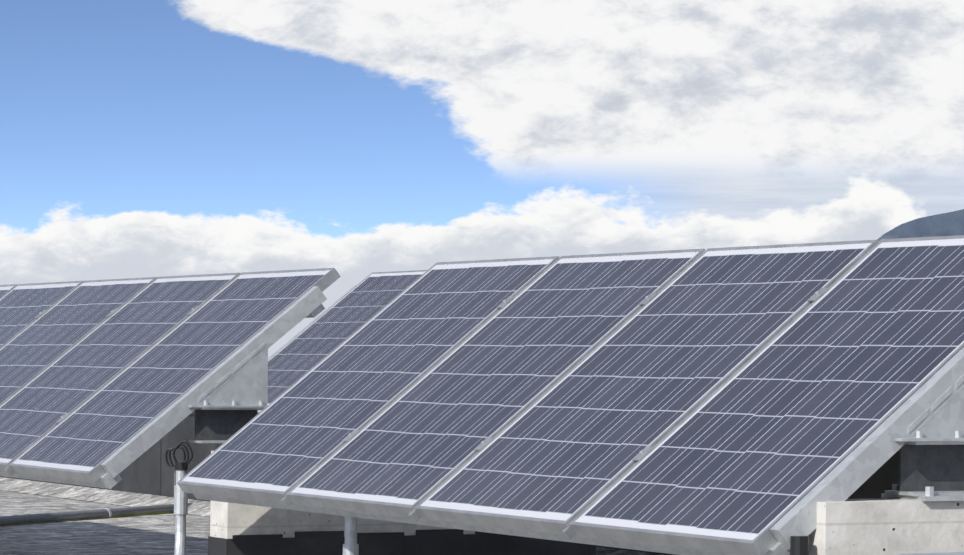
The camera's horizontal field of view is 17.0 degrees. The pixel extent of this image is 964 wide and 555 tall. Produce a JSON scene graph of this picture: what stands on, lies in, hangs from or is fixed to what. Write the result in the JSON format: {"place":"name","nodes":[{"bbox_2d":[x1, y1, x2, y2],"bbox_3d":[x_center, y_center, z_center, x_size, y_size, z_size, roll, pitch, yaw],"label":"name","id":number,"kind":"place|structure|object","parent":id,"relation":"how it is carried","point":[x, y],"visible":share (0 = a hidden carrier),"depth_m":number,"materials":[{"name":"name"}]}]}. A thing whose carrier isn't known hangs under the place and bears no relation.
{"place":"outdoors","nodes":[
{"label":"outdoors","id":0,"kind":"place"},
{"bbox_2d":[0,490,209,554],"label":"roof","id":1,"kind":"structure","parent":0,"point":[152,534],"depth_m":19.64,"materials":[{"name":"grey concrete"}]},
{"bbox_2d":[101,286,326,477],"bbox_3d":[-0.695,0.716,12.943,1.757,1.361,0.200,1,-2,-27],"label":"support frame","id":2,"kind":"object","parent":1,"relation":"on","point":[226,399],"visible":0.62,"depth_m":12.76,"materials":[{"name":"metal"}]},
{"bbox_2d":[208,410,595,554],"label":"support frame","id":3,"kind":"object","parent":1,"relation":"on","point":[239,529],"visible":0.1,"depth_m":12.12,"materials":[{"name":"concrete"}]},
{"bbox_2d":[0,441,808,554],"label":"galvanised conduits","id":4,"kind":"object","parent":1,"relation":"on","point":[178,508],"visible":0.92,"depth_m":12.43,"materials":[{"name":"metal"}]},
{"bbox_2d":[177,235,963,554],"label":"solar array","id":5,"kind":"object","parent":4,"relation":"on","point":[723,401],"visible":0.98,"depth_m":9.74,"materials":[{"name":"glass"}]},
{"bbox_2d":[0,410,898,554],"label":"roof step upstand","id":6,"kind":"object","parent":1,"relation":"on","point":[147,476],"depth_m":23.03,"materials":[{"name":"white concrete"}]},
{"bbox_2d":[268,270,898,450],"bbox_3d":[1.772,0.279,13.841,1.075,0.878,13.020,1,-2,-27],"label":"solar array","id":7,"kind":"object","parent":1,"relation":"on","point":[327,332],"depth_m":19.30,"materials":[{"name":"glass"}]},
{"bbox_2d":[268,285,356,359],"bbox_3d":[-0.825,0.421,19.800,1.651,0.758,0.146,1,-2,-27],"label":"support frame","id":8,"kind":"object","parent":7,"relation":"on","point":[311,321],"depth_m":19.73,"materials":[{"name":"metal"}]},
{"bbox_2d":[770,347,963,554],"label":"support frame","id":9,"kind":"object","parent":1,"relation":"on","point":[919,508],"visible":1,"depth_m":8.26,"materials":[{"name":"metal"}]},
{"bbox_2d":[0,0,963,357],"label":"sky","id":10,"kind":"structure","parent":0,"point":[358,139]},
{"bbox_2d":[877,209,963,240],"bbox_3d":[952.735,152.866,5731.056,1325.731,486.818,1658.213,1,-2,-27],"label":"distant mountain","id":11,"kind":"structure","parent":0,"point":[948,224],"depth_m":4991.31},
{"bbox_2d":[895,552,963,554],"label":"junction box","id":12,"kind":"object","parent":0,"point":[955,553],"visible":1,"depth_m":6.89,"materials":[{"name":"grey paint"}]},
{"bbox_3d":[-3.825,0.844,19.192,1.757,1.361,0.200,1,-2,-27],"label":"support frame","id":13,"kind":"object","parent":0,"visible":0},
{"bbox_2d":[0,268,340,488],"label":"solar array","id":14,"kind":"object","parent":13,"relation":"on","point":[95,375],"visible":0.98,"depth_m":13.74,"materials":[{"name":"glass"}]}
]}

